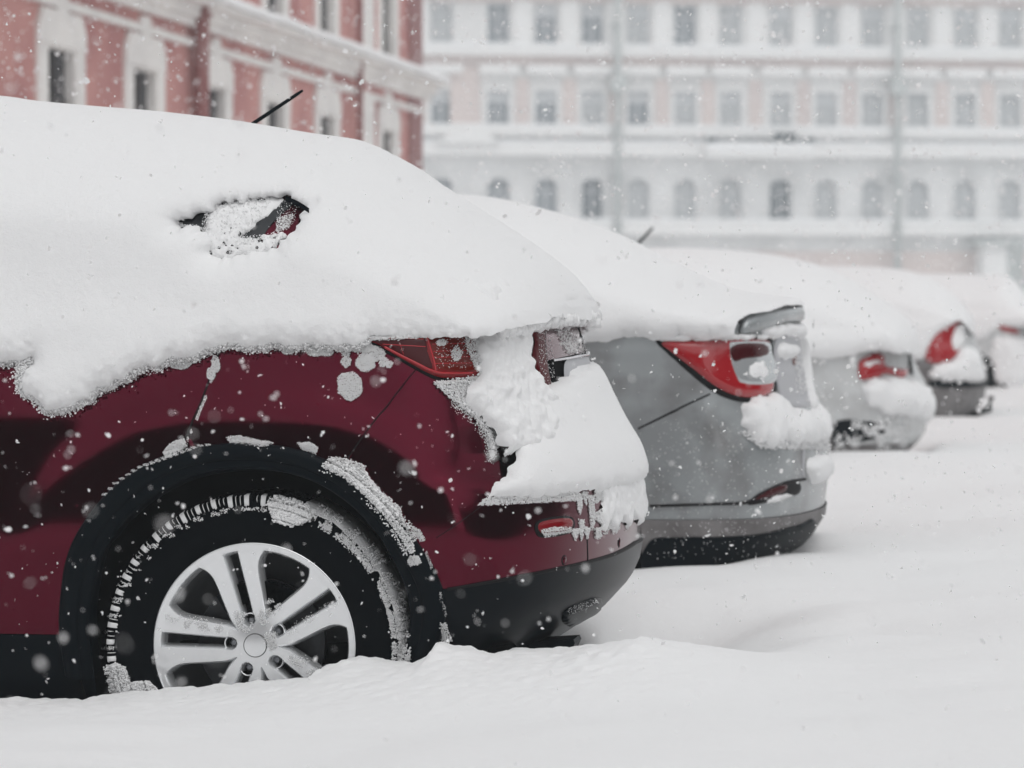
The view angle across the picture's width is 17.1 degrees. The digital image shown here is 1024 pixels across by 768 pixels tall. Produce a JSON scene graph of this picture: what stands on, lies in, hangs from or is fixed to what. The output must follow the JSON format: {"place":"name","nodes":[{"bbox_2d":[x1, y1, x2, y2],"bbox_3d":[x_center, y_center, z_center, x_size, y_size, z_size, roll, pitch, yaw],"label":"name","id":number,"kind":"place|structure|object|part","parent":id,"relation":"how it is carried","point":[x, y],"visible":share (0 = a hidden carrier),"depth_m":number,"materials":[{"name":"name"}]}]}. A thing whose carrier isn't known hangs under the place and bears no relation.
{"place":"outdoors","nodes":[
{"label":"outdoors","id":0,"kind":"place"},
{"bbox_2d":[0,385,1023,767],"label":"ground","id":1,"kind":"structure","parent":0,"point":[840,591],"depth_m":7.59,"materials":[{"name":"white snow"}]},
{"bbox_2d":[0,0,450,169],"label":"pink building","id":2,"kind":"structure","parent":1,"relation":"on","point":[223,97],"depth_m":42.57,"materials":[{"name":"paint"}]},
{"bbox_2d":[35,0,86,104],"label":"window","id":3,"kind":"structure","parent":2,"relation":"in","point":[47,60],"depth_m":35.22,"materials":[{"name":"white glass"}]},
{"bbox_2d":[123,15,166,111],"bbox_3d":[-4.133,-2.851,38.471,0.270,2.580,1.820,0,1,9],"label":"window","id":4,"kind":"structure","parent":2,"relation":"in","point":[141,93],"depth_m":38.47,"materials":[{"name":"white glass"}]},
{"bbox_2d":[209,37,233,119],"bbox_3d":[-3.625,-2.935,41.754,0.270,2.580,1.820,0,1,9],"label":"window","id":5,"kind":"structure","parent":2,"relation":"in","point":[222,96],"depth_m":42.14,"materials":[{"name":"white glass"}]},
{"bbox_2d":[260,0,288,15],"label":"window","id":6,"kind":"structure","parent":2,"relation":"in","point":[282,6],"depth_m":45.46,"materials":[{"name":"white glass"}]},
{"bbox_2d":[259,56,291,128],"bbox_3d":[-3.117,-3.020,45.038,0.270,2.580,1.820,0,1,9],"label":"window","id":7,"kind":"structure","parent":2,"relation":"in","point":[281,86],"depth_m":45.03,"materials":[{"name":"white glass"}]},
{"bbox_2d":[314,0,339,36],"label":"window","id":8,"kind":"structure","parent":2,"relation":"in","point":[323,9],"depth_m":48.74,"materials":[{"name":"white glass"}]},
{"bbox_2d":[313,73,341,136],"bbox_3d":[-2.609,-3.105,48.322,0.270,2.580,1.820,0,1,9],"label":"window","id":9,"kind":"structure","parent":2,"relation":"in","point":[329,102],"depth_m":48.31,"materials":[{"name":"white glass"}]},
{"bbox_2d":[377,0,398,57],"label":"window","id":10,"kind":"structure","parent":2,"relation":"in","point":[389,47],"depth_m":53.25,"materials":[{"name":"white glass"}]},
{"bbox_2d":[376,92,400,156],"bbox_3d":[-1.908,-3.221,52.852,0.270,2.580,1.820,0,1,9],"label":"window","id":11,"kind":"structure","parent":2,"relation":"in","point":[394,126],"depth_m":52.92,"materials":[{"name":"white glass"}]},
{"bbox_2d":[0,90,648,699],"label":"car","id":12,"kind":"object","parent":1,"relation":"on","point":[314,500],"visible":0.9,"depth_m":8.12,"materials":[{"name":"red paint"}]},
{"bbox_3d":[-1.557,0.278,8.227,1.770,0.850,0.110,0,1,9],"label":"rear door","id":13,"kind":"part","parent":12,"relation":"part of","materials":[{"name":"red paint"}]},
{"bbox_3d":[-0.980,-0.335,8.292,0.902,0.281,0.173,0,1,6],"label":"side window","id":14,"kind":"part","parent":12,"relation":"part of","materials":[{"name":"black glass"}]},
{"bbox_2d":[458,194,834,568],"bbox_3d":[-1.018,0.094,12.176,4.328,1.565,1.786,0,1,9],"label":"car","id":15,"kind":"object","parent":1,"relation":"on","point":[668,423],"visible":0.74,"depth_m":11.12,"materials":[{"name":"silver metal"}]},
{"bbox_2d":[423,0,1023,291],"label":"pale building","id":16,"kind":"structure","parent":1,"relation":"on","point":[963,134],"depth_m":169.86,"materials":[{"name":"paint"}]},
{"bbox_2d":[431,3,452,41],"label":"window","id":17,"kind":"structure","parent":16,"relation":"in","point":[443,11],"depth_m":167.96,"materials":[{"name":"grey glass"}]},
{"bbox_2d":[423,64,462,122],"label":"window","id":18,"kind":"structure","parent":16,"relation":"in","point":[434,115],"depth_m":168.04,"materials":[{"name":"grey glass"}]},
{"bbox_2d":[430,175,455,191],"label":"window","id":19,"kind":"structure","parent":16,"relation":"in","point":[444,178],"depth_m":167.96,"materials":[{"name":"grey glass"}]},
{"bbox_2d":[487,3,508,42],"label":"window","id":20,"kind":"structure","parent":16,"relation":"in","point":[501,10],"depth_m":168.33,"materials":[{"name":"grey glass"}]},
{"bbox_2d":[485,175,511,200],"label":"window","id":21,"kind":"structure","parent":16,"relation":"in","point":[506,180],"depth_m":168.54,"materials":[{"name":"grey glass"}]},
{"bbox_2d":[479,64,518,123],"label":"window","id":22,"kind":"structure","parent":16,"relation":"in","point":[500,99],"depth_m":168.37,"materials":[{"name":"grey glass"}]},
{"bbox_2d":[535,4,556,42],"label":"window","id":23,"kind":"structure","parent":16,"relation":"in","point":[550,10],"depth_m":168.66,"materials":[{"name":"grey glass"}]},
{"bbox_2d":[532,175,559,212],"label":"window","id":24,"kind":"structure","parent":16,"relation":"in","point":[552,200],"depth_m":168.87,"materials":[{"name":"grey glass"}]},
{"bbox_2d":[526,65,566,123],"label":"window","id":25,"kind":"structure","parent":16,"relation":"in","point":[543,95],"depth_m":168.66,"materials":[{"name":"grey glass"}]},
{"bbox_2d":[581,4,602,43],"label":"window","id":26,"kind":"structure","parent":16,"relation":"in","point":[587,23],"depth_m":168.99,"materials":[{"name":"grey glass"}]},
{"bbox_2d":[579,176,605,217],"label":"window","id":27,"kind":"structure","parent":16,"relation":"in","point":[591,193],"depth_m":169.20,"materials":[{"name":"grey glass"}]},
{"bbox_2d":[573,65,612,123],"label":"window","id":28,"kind":"structure","parent":16,"relation":"in","point":[596,93],"depth_m":168.87,"materials":[{"name":"grey glass"}]},
{"bbox_2d":[627,5,648,43],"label":"window","id":29,"kind":"structure","parent":16,"relation":"in","point":[640,14],"depth_m":169.32,"materials":[{"name":"grey glass"}]},
{"bbox_2d":[625,176,651,217],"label":"window","id":30,"kind":"structure","parent":16,"relation":"in","point":[634,188],"depth_m":169.49,"materials":[{"name":"grey glass"}]},
{"bbox_2d":[621,66,658,124],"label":"window","id":31,"kind":"structure","parent":16,"relation":"in","point":[637,107],"depth_m":169.32,"materials":[{"name":"grey glass"}]},
{"bbox_2d":[674,5,695,44],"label":"window","id":32,"kind":"structure","parent":16,"relation":"in","point":[685,17],"depth_m":169.61,"materials":[{"name":"grey glass"}]},
{"bbox_2d":[671,176,698,217],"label":"window","id":33,"kind":"structure","parent":16,"relation":"in","point":[677,188],"depth_m":169.82,"materials":[{"name":"grey glass"}]},
{"bbox_2d":[666,66,705,124],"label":"window","id":34,"kind":"structure","parent":16,"relation":"in","point":[687,116],"depth_m":169.61,"materials":[{"name":"grey glass"}]},
{"bbox_2d":[719,6,740,44],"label":"window","id":35,"kind":"structure","parent":16,"relation":"in","point":[728,34],"depth_m":169.94,"materials":[{"name":"grey glass"}]},
{"bbox_2d":[717,176,743,218],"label":"window","id":36,"kind":"structure","parent":16,"relation":"in","point":[724,208],"depth_m":170.11,"materials":[{"name":"grey glass"}]},
{"bbox_2d":[711,66,750,124],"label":"window","id":37,"kind":"structure","parent":16,"relation":"in","point":[731,113],"depth_m":169.86,"materials":[{"name":"grey glass"}]},
{"bbox_2d":[769,6,790,44],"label":"window","id":38,"kind":"structure","parent":16,"relation":"in","point":[781,21],"depth_m":170.27,"materials":[{"name":"grey glass"}]},
{"bbox_2d":[767,177,793,218],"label":"window","id":39,"kind":"structure","parent":16,"relation":"in","point":[779,184],"depth_m":170.48,"materials":[{"name":"grey glass"}]},
{"bbox_2d":[761,67,800,125],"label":"window","id":40,"kind":"structure","parent":16,"relation":"in","point":[778,100],"depth_m":170.23,"materials":[{"name":"grey glass"}]},
{"bbox_2d":[815,7,835,45],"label":"window","id":41,"kind":"structure","parent":16,"relation":"in","point":[820,21],"depth_m":170.61,"materials":[{"name":"grey glass"}]},
{"bbox_2d":[812,177,839,218],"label":"window","id":42,"kind":"structure","parent":16,"relation":"in","point":[821,213],"depth_m":170.77,"materials":[{"name":"grey glass"}]},
{"bbox_2d":[807,67,846,125],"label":"window","id":43,"kind":"structure","parent":16,"relation":"in","point":[823,104],"depth_m":170.52,"materials":[{"name":"grey glass"}]},
{"bbox_2d":[862,8,882,45],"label":"window","id":44,"kind":"structure","parent":16,"relation":"in","point":[874,16],"depth_m":170.90,"materials":[{"name":"grey glass"}]},
{"bbox_2d":[859,177,885,218],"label":"window","id":45,"kind":"structure","parent":16,"relation":"in","point":[870,188],"depth_m":171.11,"materials":[{"name":"grey glass"}]},
{"bbox_2d":[853,68,893,125],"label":"window","id":46,"kind":"structure","parent":16,"relation":"in","point":[865,119],"depth_m":170.90,"materials":[{"name":"grey glass"}]},
{"bbox_2d":[907,8,927,46],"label":"window","id":47,"kind":"structure","parent":16,"relation":"in","point":[919,31],"depth_m":171.23,"materials":[{"name":"grey glass"}]},
{"bbox_2d":[904,177,930,218],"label":"window","id":48,"kind":"structure","parent":16,"relation":"in","point":[919,195],"depth_m":171.44,"materials":[{"name":"grey glass"}]},
{"bbox_2d":[902,68,938,126],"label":"window","id":49,"kind":"structure","parent":16,"relation":"in","point":[913,101],"depth_m":171.27,"materials":[{"name":"grey glass"}]},
{"bbox_2d":[954,9,974,46],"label":"window","id":50,"kind":"structure","parent":16,"relation":"in","point":[965,32],"depth_m":171.57,"materials":[{"name":"grey glass"}]},
{"bbox_2d":[951,177,977,218],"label":"window","id":51,"kind":"structure","parent":16,"relation":"in","point":[959,196],"depth_m":171.78,"materials":[{"name":"grey glass"}]},
{"bbox_2d":[946,69,985,126],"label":"window","id":52,"kind":"structure","parent":16,"relation":"in","point":[960,99],"depth_m":171.44,"materials":[{"name":"grey glass"}]},
{"bbox_2d":[991,69,1023,126],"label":"window","id":53,"kind":"structure","parent":16,"relation":"in","point":[1002,119],"depth_m":171.90,"materials":[{"name":"grey glass"}]},
{"bbox_2d":[999,9,1019,47],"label":"window","id":54,"kind":"structure","parent":16,"relation":"in","point":[1005,17],"depth_m":171.86,"materials":[{"name":"grey glass"}]},
{"bbox_2d":[996,178,1022,218],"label":"window","id":55,"kind":"structure","parent":16,"relation":"in","point":[1009,210],"depth_m":172.07,"materials":[{"name":"grey glass"}]},
{"bbox_2d":[638,227,935,451],"bbox_3d":[0.387,-0.105,19.512,4.060,1.584,1.811,0,1,9],"label":"car","id":56,"kind":"object","parent":1,"relation":"on","point":[858,415],"visible":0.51,"depth_m":18.53,"materials":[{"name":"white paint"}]},
{"bbox_2d":[823,266,993,416],"bbox_3d":[1.615,-0.188,25.915,4.068,1.420,1.825,0,1,9],"label":"car","id":57,"kind":"object","parent":1,"relation":"on","point":[973,391],"visible":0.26,"depth_m":24.93,"materials":[{"name":"grey paint"}]},
{"bbox_2d":[921,274,1023,387],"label":"car","id":58,"kind":"object","parent":1,"relation":"on","point":[985,305],"visible":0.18,"depth_m":32.70,"materials":[{"name":"white paint"}]},
{"bbox_2d":[0,0,1023,767],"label":"falling snow","id":59,"kind":"structure","parent":0,"point":[478,368],"depth_m":11.67,"materials":[{"name":"white snow"}]}
]}

